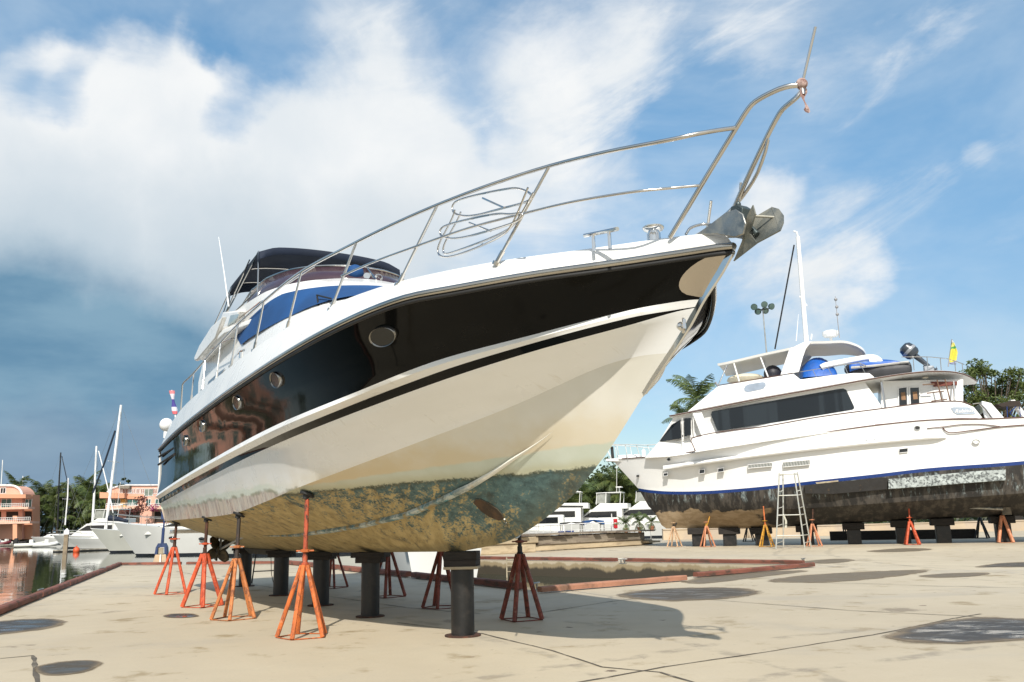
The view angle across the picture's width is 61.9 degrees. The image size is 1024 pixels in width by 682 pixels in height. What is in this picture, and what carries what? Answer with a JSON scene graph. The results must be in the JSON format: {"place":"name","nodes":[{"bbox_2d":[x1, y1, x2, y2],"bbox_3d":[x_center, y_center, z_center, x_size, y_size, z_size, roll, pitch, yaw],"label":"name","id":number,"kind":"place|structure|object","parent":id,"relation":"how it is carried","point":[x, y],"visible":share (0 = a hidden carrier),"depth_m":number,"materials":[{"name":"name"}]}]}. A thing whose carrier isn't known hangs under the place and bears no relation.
{"place":"outdoors","nodes":[
{"label":"outdoors","id":0,"kind":"place"},
{"bbox_2d":[120,496,149,523],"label":"flowering creeper","id":1,"kind":"object","parent":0,"point":[136,509],"visible":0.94,"depth_m":145.43,"materials":[{"name":"pink plant"}]},
{"bbox_2d":[0,537,661,604],"bbox_3d":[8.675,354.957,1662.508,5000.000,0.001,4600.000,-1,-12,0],"label":"water","id":2,"kind":"structure","parent":0,"point":[24,571],"depth_m":43.46,"materials":[{"name":"grey liquid"}]},
{"bbox_2d":[13,538,44,546],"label":"inflatable dinghy","id":3,"kind":"object","parent":2,"relation":"on","point":[17,544],"visible":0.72,"depth_m":112.90,"materials":[{"name":"white rubber"}]},
{"bbox_2d":[31,452,80,541],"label":"sailing boat","id":4,"kind":"object","parent":2,"relation":"on","point":[36,539],"visible":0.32,"depth_m":143.57,"materials":[{"name":"white plastic"}]},
{"bbox_2d":[38,478,84,542],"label":"sailing boat","id":5,"kind":"object","parent":2,"relation":"on","point":[51,539],"visible":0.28,"depth_m":133.65,"materials":[{"name":"white plastic"}]},
{"bbox_2d":[54,446,125,545],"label":"sailing boat","id":6,"kind":"object","parent":2,"relation":"on","point":[93,500],"visible":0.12,"depth_m":102.45,"materials":[{"name":"white metal"}]},
{"bbox_2d":[52,482,135,547],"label":"flybridge boat","id":7,"kind":"object","parent":2,"relation":"on","point":[85,531],"visible":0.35,"depth_m":95.95,"materials":[{"name":"white plastic"}]},
{"bbox_2d":[69,405,160,548],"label":"sailing boat","id":8,"kind":"object","parent":2,"relation":"on","point":[88,543],"visible":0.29,"depth_m":85.86,"materials":[{"name":"white plastic"}]},
{"bbox_2d":[90,522,165,551],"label":"motor cruiser","id":9,"kind":"object","parent":2,"relation":"on","point":[112,540],"visible":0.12,"depth_m":70.68,"materials":[{"name":"white plastic"}]},
{"bbox_2d":[113,514,211,555],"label":"motor cruiser","id":10,"kind":"object","parent":2,"relation":"on","point":[143,539],"visible":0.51,"depth_m":58.41,"materials":[{"name":"white plastic"}]},
{"bbox_2d":[211,536,352,555],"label":"motor cruiser","id":11,"kind":"object","parent":2,"relation":"on","point":[229,551],"visible":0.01,"depth_m":53.18,"materials":[{"name":"white plastic"}]},
{"bbox_2d":[381,548,481,577],"bbox_3d":[-3.500,7.159,28.266,2.400,2.221,6.517,5,-14,-27],"label":"motor cruiser","id":12,"kind":"object","parent":2,"relation":"on","point":[423,562],"visible":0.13,"depth_m":25.20,"materials":[{"name":"plastic"}]},
{"bbox_2d":[524,505,592,533],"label":"motor cruiser","id":13,"kind":"object","parent":2,"relation":"on","point":[553,519],"visible":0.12,"depth_m":67.32,"materials":[{"name":"white plastic"}]},
{"bbox_2d":[550,491,614,533],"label":"sport fishing boat","id":14,"kind":"object","parent":2,"relation":"on","point":[572,514],"visible":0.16,"depth_m":78.66,"materials":[{"name":"white plastic"}]},
{"bbox_2d":[583,465,651,537],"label":"flybridge boat","id":15,"kind":"object","parent":2,"relation":"on","point":[604,509],"visible":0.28,"depth_m":80.00,"materials":[{"name":"white plastic"}]},
{"bbox_2d":[624,491,679,536],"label":"flybridge boat","id":16,"kind":"object","parent":2,"relation":"on","point":[642,506],"visible":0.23,"depth_m":79.91,"materials":[{"name":"white plastic"}]},
{"bbox_2d":[0,517,986,542],"bbox_3d":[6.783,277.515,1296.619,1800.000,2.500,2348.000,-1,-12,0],"label":"bank","id":17,"kind":"structure","parent":0,"point":[32,539],"depth_m":152.40,"materials":[{"name":"soil"}]},
{"bbox_2d":[4,470,34,492],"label":"palm tree","id":18,"kind":"object","parent":17,"relation":"on","point":[11,479],"visible":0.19,"depth_m":163.72,"materials":[{"name":"green plant"}]},
{"bbox_2d":[0,484,39,539],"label":"pink house","id":19,"kind":"structure","parent":17,"relation":"on","point":[19,512],"depth_m":147.53,"materials":[{"name":"paint"}]},
{"bbox_2d":[26,478,62,513],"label":"palm tree","id":20,"kind":"object","parent":17,"relation":"on","point":[41,491],"visible":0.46,"depth_m":160.21,"materials":[{"name":"green plant"}]},
{"bbox_2d":[40,501,66,536],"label":"palm tree","id":21,"kind":"object","parent":17,"relation":"on","point":[44,528],"visible":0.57,"depth_m":156.22,"materials":[{"name":"green plant"}]},
{"bbox_2d":[40,482,71,533],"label":"palm tree","id":22,"kind":"object","parent":17,"relation":"on","point":[53,493],"visible":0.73,"depth_m":157.16,"materials":[{"name":"green plant"}]},
{"bbox_2d":[40,502,75,533],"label":"palm tree","id":23,"kind":"object","parent":17,"relation":"on","point":[53,514],"visible":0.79,"depth_m":155.77,"materials":[{"name":"green plant"}]},
{"bbox_2d":[54,481,87,531],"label":"palm tree","id":24,"kind":"object","parent":17,"relation":"on","point":[71,495],"visible":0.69,"depth_m":157.91,"materials":[{"name":"green plant"}]},
{"bbox_2d":[72,485,105,523],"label":"palm tree","id":25,"kind":"object","parent":17,"relation":"on","point":[88,495],"visible":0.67,"depth_m":155.24,"materials":[{"name":"green plant"}]},
{"bbox_2d":[77,477,116,517],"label":"palm tree","id":26,"kind":"object","parent":17,"relation":"on","point":[91,485],"visible":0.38,"depth_m":159.34,"materials":[{"name":"green plant"}]},
{"bbox_2d":[100,484,168,523],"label":"pink house","id":27,"kind":"structure","parent":17,"relation":"on","point":[128,493],"depth_m":149.58,"materials":[{"name":"paint"}]},
{"bbox_2d":[40,496,1023,536],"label":"undergrowth","id":28,"kind":"object","parent":17,"relation":"on","point":[70,522],"visible":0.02,"depth_m":155.83,"materials":[{"name":"green plant"}]},
{"bbox_2d":[0,530,1023,681],"bbox_3d":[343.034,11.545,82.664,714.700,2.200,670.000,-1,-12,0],"label":"ground","id":29,"kind":"structure","parent":0,"point":[119,626],"depth_m":10.11,"materials":[{"name":"concrete"}]},
{"bbox_2d":[0,592,42,613],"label":"edge timber","id":30,"kind":"object","parent":29,"relation":"on","point":[13,604],"visible":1,"depth_m":14.38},
{"bbox_2d":[0,618,66,633],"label":"puddle","id":31,"kind":"object","parent":29,"relation":"on","point":[15,626],"visible":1,"depth_m":11.50,"materials":[{"name":"liquid"}]},
{"bbox_2d":[37,581,69,596],"bbox_3d":[-9.619,5.202,17.931,0.161,0.104,3.472,3,-13,-19],"label":"edge timber","id":32,"kind":"object","parent":29,"relation":"on","point":[52,589],"visible":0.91,"depth_m":17.66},
{"bbox_2d":[35,660,101,674],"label":"puddle","id":33,"kind":"object","parent":29,"relation":"on","point":[67,667],"visible":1,"depth_m":7.78,"materials":[{"name":"liquid"}]},
{"bbox_2d":[65,574,90,585],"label":"edge timber","id":34,"kind":"object","parent":29,"relation":"on","point":[73,581],"visible":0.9,"depth_m":20.95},
{"bbox_2d":[121,562,181,564],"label":"edge timber","id":35,"kind":"object","parent":29,"relation":"on","point":[145,563],"visible":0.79,"depth_m":30.70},
{"bbox_2d":[153,513,168,561],"bbox_3d":[-12.893,7.099,31.472,0.512,2.220,0.520,0,-12,-6],"label":"davit post","id":36,"kind":"object","parent":29,"relation":"on","point":[160,556],"visible":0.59,"depth_m":31.30,"materials":[{"name":"metal"}]},
{"bbox_2d":[153,521,185,594],"bbox_3d":[-6.633,4.232,16.732,0.642,1.395,0.626,-1,-12,0],"label":"boat stand","id":37,"kind":"object","parent":29,"relation":"on","point":[174,548],"visible":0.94,"depth_m":16.64,"materials":[{"name":"red paint"}]},
{"bbox_2d":[164,613,197,617],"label":"puddle","id":38,"kind":"object","parent":29,"relation":"on","point":[181,615],"visible":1,"depth_m":12.26,"materials":[{"name":"liquid"}]},
{"bbox_2d":[180,516,223,607],"bbox_3d":[-4.982,3.557,13.821,0.490,1.425,0.490,-7,-13,23],"label":"boat stand","id":39,"kind":"object","parent":29,"relation":"on","point":[204,558],"visible":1,"depth_m":13.75,"materials":[{"name":"red paint"}]},
{"bbox_2d":[186,561,273,564],"bbox_3d":[-9.643,7.695,29.635,3.932,0.094,0.162,-5,-13,18],"label":"edge timber","id":40,"kind":"object","parent":29,"relation":"on","point":[229,562],"visible":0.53,"depth_m":29.64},
{"bbox_2d":[209,511,255,620],"bbox_3d":[-3.810,3.092,11.815,0.616,1.445,0.610,-1,-12,0],"label":"boat stand","id":41,"kind":"object","parent":29,"relation":"on","point":[235,561],"visible":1,"depth_m":11.76,"materials":[{"name":"orange paint"}]},
{"bbox_2d":[232,548,254,586],"bbox_3d":[-5.725,4.857,18.337,0.500,0.800,0.403,-3,-12,8],"label":"keel support","id":42,"kind":"object","parent":29,"relation":"on","point":[246,557],"visible":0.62,"depth_m":18.25,"materials":[{"name":"black metal"}]},
{"bbox_2d":[156,26,816,561],"bbox_3d":[-2.270,0.307,12.839,4.158,6.186,17.408,5,-14,-29],"label":"motor yacht","id":43,"kind":"object","parent":42,"relation":"on","point":[368,404],"visible":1,"depth_m":8.01,"materials":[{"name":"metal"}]},
{"bbox_2d":[266,550,296,595],"bbox_3d":[-4.230,4.247,15.642,0.480,0.800,0.418,-3,-12,8],"label":"keel support","id":44,"kind":"object","parent":29,"relation":"on","point":[281,574],"visible":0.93,"depth_m":15.54,"materials":[{"name":"black metal"}]},
{"bbox_2d":[275,490,326,639],"bbox_3d":[-2.379,2.523,9.725,0.583,1.620,0.587,-1,-12,0],"label":"boat stand","id":45,"kind":"object","parent":29,"relation":"on","point":[304,567],"visible":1,"depth_m":9.65,"materials":[{"name":"orange paint"}]},
{"bbox_2d":[307,551,338,606],"bbox_3d":[-3.006,3.739,13.439,0.470,0.820,0.403,-3,-12,8],"label":"keel support","id":46,"kind":"object","parent":29,"relation":"on","point":[321,568],"visible":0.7,"depth_m":13.34,"materials":[{"name":"black metal"}]},
{"bbox_2d":[329,556,348,588],"bbox_3d":[-3.636,4.345,17.272,0.496,1.255,0.497,-7,-13,23],"label":"boat stand","id":47,"kind":"object","parent":29,"relation":"on","point":[332,565],"visible":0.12,"depth_m":17.26,"materials":[{"name":"red paint"}]},
{"bbox_2d":[350,552,390,617],"bbox_3d":[-1.927,3.310,11.617,0.470,0.850,0.388,-3,-12,8],"label":"keel support","id":48,"kind":"object","parent":29,"relation":"on","point":[370,562],"visible":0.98,"depth_m":11.53,"materials":[{"name":"black metal"}]},
{"bbox_2d":[338,565,410,576],"bbox_3d":[-3.616,5.902,21.966,0.165,0.124,4.890,5,-14,-29],"label":"edge timber","id":49,"kind":"object","parent":29,"relation":"on","point":[403,573],"visible":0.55,"depth_m":21.13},
{"bbox_2d":[380,552,406,597],"bbox_3d":[-2.147,3.777,14.771,0.479,1.255,0.479,10,-17,-44],"label":"boat stand","id":50,"kind":"object","parent":29,"relation":"on","point":[387,579],"visible":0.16,"depth_m":14.69,"materials":[{"name":"red paint"}]},
{"bbox_2d":[421,552,450,609],"bbox_3d":[-1.061,3.271,12.661,0.578,1.315,0.574,-1,-12,0],"label":"boat stand","id":51,"kind":"object","parent":29,"relation":"on","point":[438,564],"visible":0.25,"depth_m":12.57,"materials":[{"name":"red paint"}]},
{"bbox_2d":[443,550,480,637],"bbox_3d":[-0.547,2.783,9.419,0.394,0.900,0.394,-2,-12,2],"label":"keel support","id":52,"kind":"object","parent":29,"relation":"on","point":[461,565],"visible":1,"depth_m":9.33,"materials":[{"name":"black metal"}]},
{"bbox_2d":[411,572,522,588],"bbox_3d":[-1.025,4.891,17.506,0.165,0.124,4.971,5,-14,-29],"label":"edge timber","id":53,"kind":"object","parent":29,"relation":"on","point":[486,582],"visible":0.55,"depth_m":16.63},
{"bbox_2d":[8,565,1012,681],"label":"ground joints","id":54,"kind":"object","parent":29,"relation":"on","point":[36,675],"visible":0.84,"depth_m":8.06,"materials":[{"name":"concrete"}]},
{"bbox_2d":[499,536,543,621],"bbox_3d":[0.105,2.887,10.846,0.438,1.255,0.438,4,-13,-26],"label":"boat stand","id":55,"kind":"object","parent":29,"relation":"on","point":[520,563],"visible":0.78,"depth_m":10.80,"materials":[{"name":"red paint"}]},
{"bbox_2d":[480,556,617,560],"bbox_3d":[0.199,6.984,27.443,7.830,0.104,0.166,-12,-16,42],"label":"edge timber","id":56,"kind":"object","parent":29,"relation":"on","point":[555,558],"visible":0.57,"depth_m":26.20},
{"bbox_2d":[481,530,659,554],"bbox_3d":[2.213,8.707,37.162,2.200,0.718,11.507,-13,-16,43],"label":"timber float","id":57,"kind":"object","parent":29,"relation":"on","point":[558,541],"visible":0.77,"depth_m":36.44,"materials":[{"name":"brown wood"}]},
{"bbox_2d":[529,520,643,533],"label":"dock railing","id":58,"kind":"object","parent":57,"relation":"on","point":[571,530],"visible":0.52,"depth_m":48.49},
{"bbox_2d":[537,575,686,591],"bbox_3d":[1.925,4.442,15.675,3.562,0.099,0.144,7,-15,-35],"label":"edge timber","id":59,"kind":"object","parent":29,"relation":"on","point":[574,586],"visible":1,"depth_m":15.48,"materials":[{"name":"wood"}]},
{"bbox_2d":[667,522,682,546],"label":"boat stand","id":60,"kind":"object","parent":29,"relation":"on","point":[673,528],"visible":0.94,"depth_m":36.96,"materials":[{"name":"beige paint"}]},
{"bbox_2d":[660,395,700,423],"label":"palm tree","id":61,"kind":"object","parent":29,"relation":"on","point":[679,409],"visible":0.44,"depth_m":83.99,"materials":[{"name":"green plant"}]},
{"bbox_2d":[618,587,757,600],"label":"puddle","id":62,"kind":"object","parent":29,"relation":"on","point":[680,594],"visible":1,"depth_m":13.76,"materials":[{"name":"liquid"}]},
{"bbox_2d":[666,373,716,410],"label":"palm tree","id":63,"kind":"object","parent":29,"relation":"on","point":[699,390],"visible":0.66,"depth_m":87.90,"materials":[{"name":"green plant"}]},
{"bbox_2d":[687,528,707,546],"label":"keel support","id":64,"kind":"object","parent":29,"relation":"on","point":[696,533],"visible":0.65,"depth_m":36.66,"materials":[{"name":"black metal"}]},
{"bbox_2d":[606,231,1023,528],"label":"white yacht","id":65,"kind":"object","parent":64,"relation":"on","point":[851,448],"visible":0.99,"depth_m":34.06,"materials":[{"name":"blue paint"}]},
{"bbox_2d":[660,420,681,441],"bbox_3d":[6.743,3.856,36.586,1.133,0.869,0.083,-11,-15,38],"label":"pilothouse window","id":66,"kind":"structure","parent":65,"relation":"in","point":[674,432],"depth_m":36.44,"materials":[{"name":"black glass"}]},
{"bbox_2d":[684,418,690,436],"bbox_3d":[7.433,3.648,36.113,0.334,0.771,0.054,-8,-14,30],"label":"pilothouse window","id":67,"kind":"structure","parent":65,"relation":"in","point":[687,421],"depth_m":36.09,"materials":[{"name":"black glass"}]},
{"bbox_2d":[711,389,853,430],"bbox_3d":[10.987,2.827,34.906,5.608,1.409,0.048,-6,-13,20],"label":"saloon window","id":68,"kind":"structure","parent":65,"relation":"in","point":[838,400],"depth_m":34.84,"materials":[{"name":"black glass"}]},
{"bbox_2d":[844,359,911,376],"bbox_3d":[15.171,1.152,35.396,2.577,1.063,3.099,-6,-13,20],"label":"tender dinghy","id":69,"kind":"object","parent":65,"relation":"on","point":[885,367],"visible":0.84,"depth_m":34.02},
{"bbox_2d":[897,387,907,405],"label":"saloon door","id":70,"kind":"structure","parent":65,"relation":"in","point":[902,391],"depth_m":33.87,"materials":[{"name":"white glass"}]},
{"bbox_2d":[909,386,920,403],"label":"saloon door","id":71,"kind":"structure","parent":65,"relation":"in","point":[914,392],"depth_m":33.73,"materials":[{"name":"white glass"}]},
{"bbox_2d":[900,342,936,370],"bbox_3d":[16.230,0.716,34.099,1.278,1.393,0.644,-6,-13,20],"label":"outboard motor","id":72,"kind":"object","parent":65,"relation":"on","point":[908,349],"visible":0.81,"depth_m":34.01,"materials":[{"name":"silver metal"}]},
{"bbox_2d":[948,339,957,366],"bbox_3d":[17.511,0.472,33.991,0.414,1.092,0.165,-6,-13,20],"label":"courtesy flag","id":73,"kind":"object","parent":65,"relation":"attached to","point":[953,353],"visible":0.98,"depth_m":33.97,"materials":[{"name":"fabric"}]},
{"bbox_2d":[700,516,715,546],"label":"boat stand","id":74,"kind":"object","parent":29,"relation":"on","point":[704,531],"visible":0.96,"depth_m":36.02,"materials":[{"name":"orange paint"}]},
{"bbox_2d":[623,558,804,563],"bbox_3d":[5.220,5.881,22.834,5.410,0.104,0.164,-12,-16,42],"label":"edge timber","id":75,"kind":"object","parent":29,"relation":"on","point":[750,561],"visible":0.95,"depth_m":22.54,"materials":[{"name":"wood"}]},
{"bbox_2d":[718,528,739,545],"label":"keel support","id":76,"kind":"object","parent":29,"relation":"on","point":[729,537],"visible":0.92,"depth_m":36.21,"materials":[{"name":"black metal"}]},
{"bbox_2d":[683,570,805,583],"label":"puddle","id":77,"kind":"object","parent":29,"relation":"on","point":[719,578],"visible":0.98,"depth_m":17.52,"materials":[{"name":"liquid"}]},
{"bbox_2d":[693,562,814,576],"bbox_3d":[5.430,5.028,18.820,4.260,0.094,0.144,8,-15,-38],"label":"edge timber","id":78,"kind":"object","parent":29,"relation":"on","point":[745,570],"visible":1,"depth_m":18.59,"materials":[{"name":"wood"}]},
{"bbox_2d":[750,527,771,545],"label":"keel support","id":79,"kind":"object","parent":29,"relation":"on","point":[757,532],"visible":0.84,"depth_m":35.77,"materials":[{"name":"black metal"}]},
{"bbox_2d":[751,301,774,352],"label":"floodlight mast","id":80,"kind":"object","parent":29,"relation":"on","point":[764,309],"visible":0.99,"depth_m":67.80,"materials":[{"name":"black metal"}]},
{"bbox_2d":[759,506,774,546],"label":"boat stand","id":81,"kind":"object","parent":29,"relation":"on","point":[762,534],"visible":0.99,"depth_m":34.26,"materials":[{"name":"yellow paint"}]},
{"bbox_2d":[775,472,811,548],"bbox_3d":[10.514,6.385,32.234,1.554,2.824,0.652,-1,-12,0],"label":"stepladder","id":82,"kind":"object","parent":29,"relation":"on","point":[782,507],"visible":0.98,"depth_m":32.24,"materials":[{"name":"metal"}]},
{"bbox_2d":[795,525,817,544],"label":"keel support","id":83,"kind":"object","parent":29,"relation":"on","point":[798,529],"visible":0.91,"depth_m":35.17,"materials":[{"name":"black metal"}]},
{"bbox_2d":[806,509,822,546],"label":"boat stand","id":84,"kind":"object","parent":29,"relation":"on","point":[815,532],"visible":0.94,"depth_m":33.63,"materials":[{"name":"orange paint"}]},
{"bbox_2d":[805,559,853,562],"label":"puddle","id":85,"kind":"object","parent":29,"relation":"on","point":[831,561],"visible":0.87,"depth_m":22.49,"materials":[{"name":"liquid"}]},
{"bbox_2d":[770,570,925,582],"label":"puddle","id":86,"kind":"object","parent":29,"relation":"on","point":[833,577],"visible":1,"depth_m":16.77,"materials":[{"name":"liquid"}]},
{"bbox_2d":[842,523,864,543],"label":"keel support","id":87,"kind":"object","parent":29,"relation":"on","point":[853,533],"visible":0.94,"depth_m":34.55,"materials":[{"name":"black metal"}]},
{"bbox_2d":[871,548,930,551],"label":"puddle","id":88,"kind":"object","parent":29,"relation":"on","point":[902,549],"visible":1,"depth_m":28.07,"materials":[{"name":"liquid"}]},
{"bbox_2d":[890,520,913,543],"bbox_3d":[15.667,7.651,34.208,0.840,0.912,0.720,-6,-13,20],"label":"keel support","id":89,"kind":"object","parent":29,"relation":"on","point":[900,526],"visible":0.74,"depth_m":33.97,"materials":[{"name":"black metal"}]},
{"bbox_2d":[829,529,976,540],"bbox_3d":[18.038,8.989,39.591,6.200,0.420,0.300,-6,-13,20],"label":"plank stack","id":90,"kind":"object","parent":29,"relation":"on","point":[921,534],"visible":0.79,"depth_m":39.58,"materials":[{"name":"wood"}]},
{"bbox_2d":[904,509,920,544],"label":"boat stand","id":91,"kind":"object","parent":29,"relation":"on","point":[909,523],"visible":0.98,"depth_m":32.69,"materials":[{"name":"red paint"}]},
{"bbox_2d":[929,518,954,542],"bbox_3d":[17.022,7.497,33.727,0.840,0.948,0.720,-6,-13,20],"label":"keel support","id":92,"kind":"object","parent":29,"relation":"on","point":[942,530],"visible":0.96,"depth_m":33.47,"materials":[{"name":"black metal"}]},
{"bbox_2d":[886,617,1023,643],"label":"puddle","id":93,"kind":"object","parent":29,"relation":"on","point":[978,630],"visible":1,"depth_m":8.67,"materials":[{"name":"liquid"}]},
{"bbox_2d":[920,572,989,577],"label":"puddle","id":94,"kind":"object","parent":29,"relation":"on","point":[957,574],"visible":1,"depth_m":16.45,"materials":[{"name":"liquid"}]},
{"bbox_2d":[974,517,989,538],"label":"boat stand","id":95,"kind":"object","parent":29,"relation":"on","point":[979,520],"visible":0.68,"depth_m":38.28,"materials":[{"name":"black metal"}]},
{"bbox_2d":[958,358,1023,417],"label":"feathery tree","id":96,"kind":"object","parent":29,"relation":"on","point":[1009,384],"visible":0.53,"depth_m":59.67,"materials":[{"name":"green plant"}]},
{"bbox_2d":[977,562,1023,566],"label":"puddle","id":97,"kind":"object","parent":29,"relation":"on","point":[1014,564],"visible":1,"depth_m":19.07,"materials":[{"name":"liquid"}]},
{"bbox_2d":[987,516,1015,541],"bbox_3d":[18.992,7.280,33.025,0.840,0.986,0.720,-6,-13,20],"label":"keel support","id":98,"kind":"object","parent":29,"relation":"on","point":[994,520],"visible":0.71,"depth_m":32.77,"materials":[{"name":"black metal"}]},
{"bbox_2d":[997,513,1014,542],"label":"boat stand","id":99,"kind":"object","parent":29,"relation":"on","point":[1002,518],"visible":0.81,"depth_m":32.47,"materials":[{"name":"orange paint"}]},
{"bbox_2d":[993,400,1023,519],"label":"hauled yacht","id":100,"kind":"object","parent":29,"relation":"on","point":[1013,404],"visible":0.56,"depth_m":56.22,"materials":[{"name":"white paint"}]},
{"bbox_2d":[0,0,1023,531],"label":"sky","id":101,"kind":"structure","parent":0,"point":[136,136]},
{"bbox_2d":[631,511,647,531],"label":"potted palm","id":102,"kind":"object","parent":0,"point":[639,519],"visible":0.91,"depth_m":46.38,"materials":[{"name":"plant"}]},
{"bbox_2d":[662,520,1023,539],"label":"boundary wall","id":103,"kind":"structure","parent":0,"point":[825,530],"depth_m":50.19,"materials":[{"name":"concrete"}]},
{"bbox_2d":[862,518,987,523],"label":"marina land","id":104,"kind":"structure","parent":0,"point":[985,519],"depth_m":115.03,"materials":[{"name":"concrete"}]},
{"bbox_2d":[565,491,592,507],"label":"palm tree","id":105,"kind":"object","parent":104,"relation":"on","point":[575,499],"visible":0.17,"depth_m":109.67,"materials":[{"name":"green plant"}]},
{"bbox_2d":[577,479,603,509],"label":"palm tree","id":106,"kind":"object","parent":104,"relation":"on","point":[593,488],"visible":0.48,"depth_m":111.81,"materials":[{"name":"green plant"}]},
{"bbox_2d":[592,466,634,502],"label":"palm tree","id":107,"kind":"object","parent":104,"relation":"on","point":[610,479],"visible":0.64,"depth_m":111.24,"materials":[{"name":"green plant"}]},
{"bbox_2d":[610,485,637,505],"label":"palm tree","id":108,"kind":"object","parent":104,"relation":"on","point":[630,497],"visible":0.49,"depth_m":109.59,"materials":[{"name":"green plant"}]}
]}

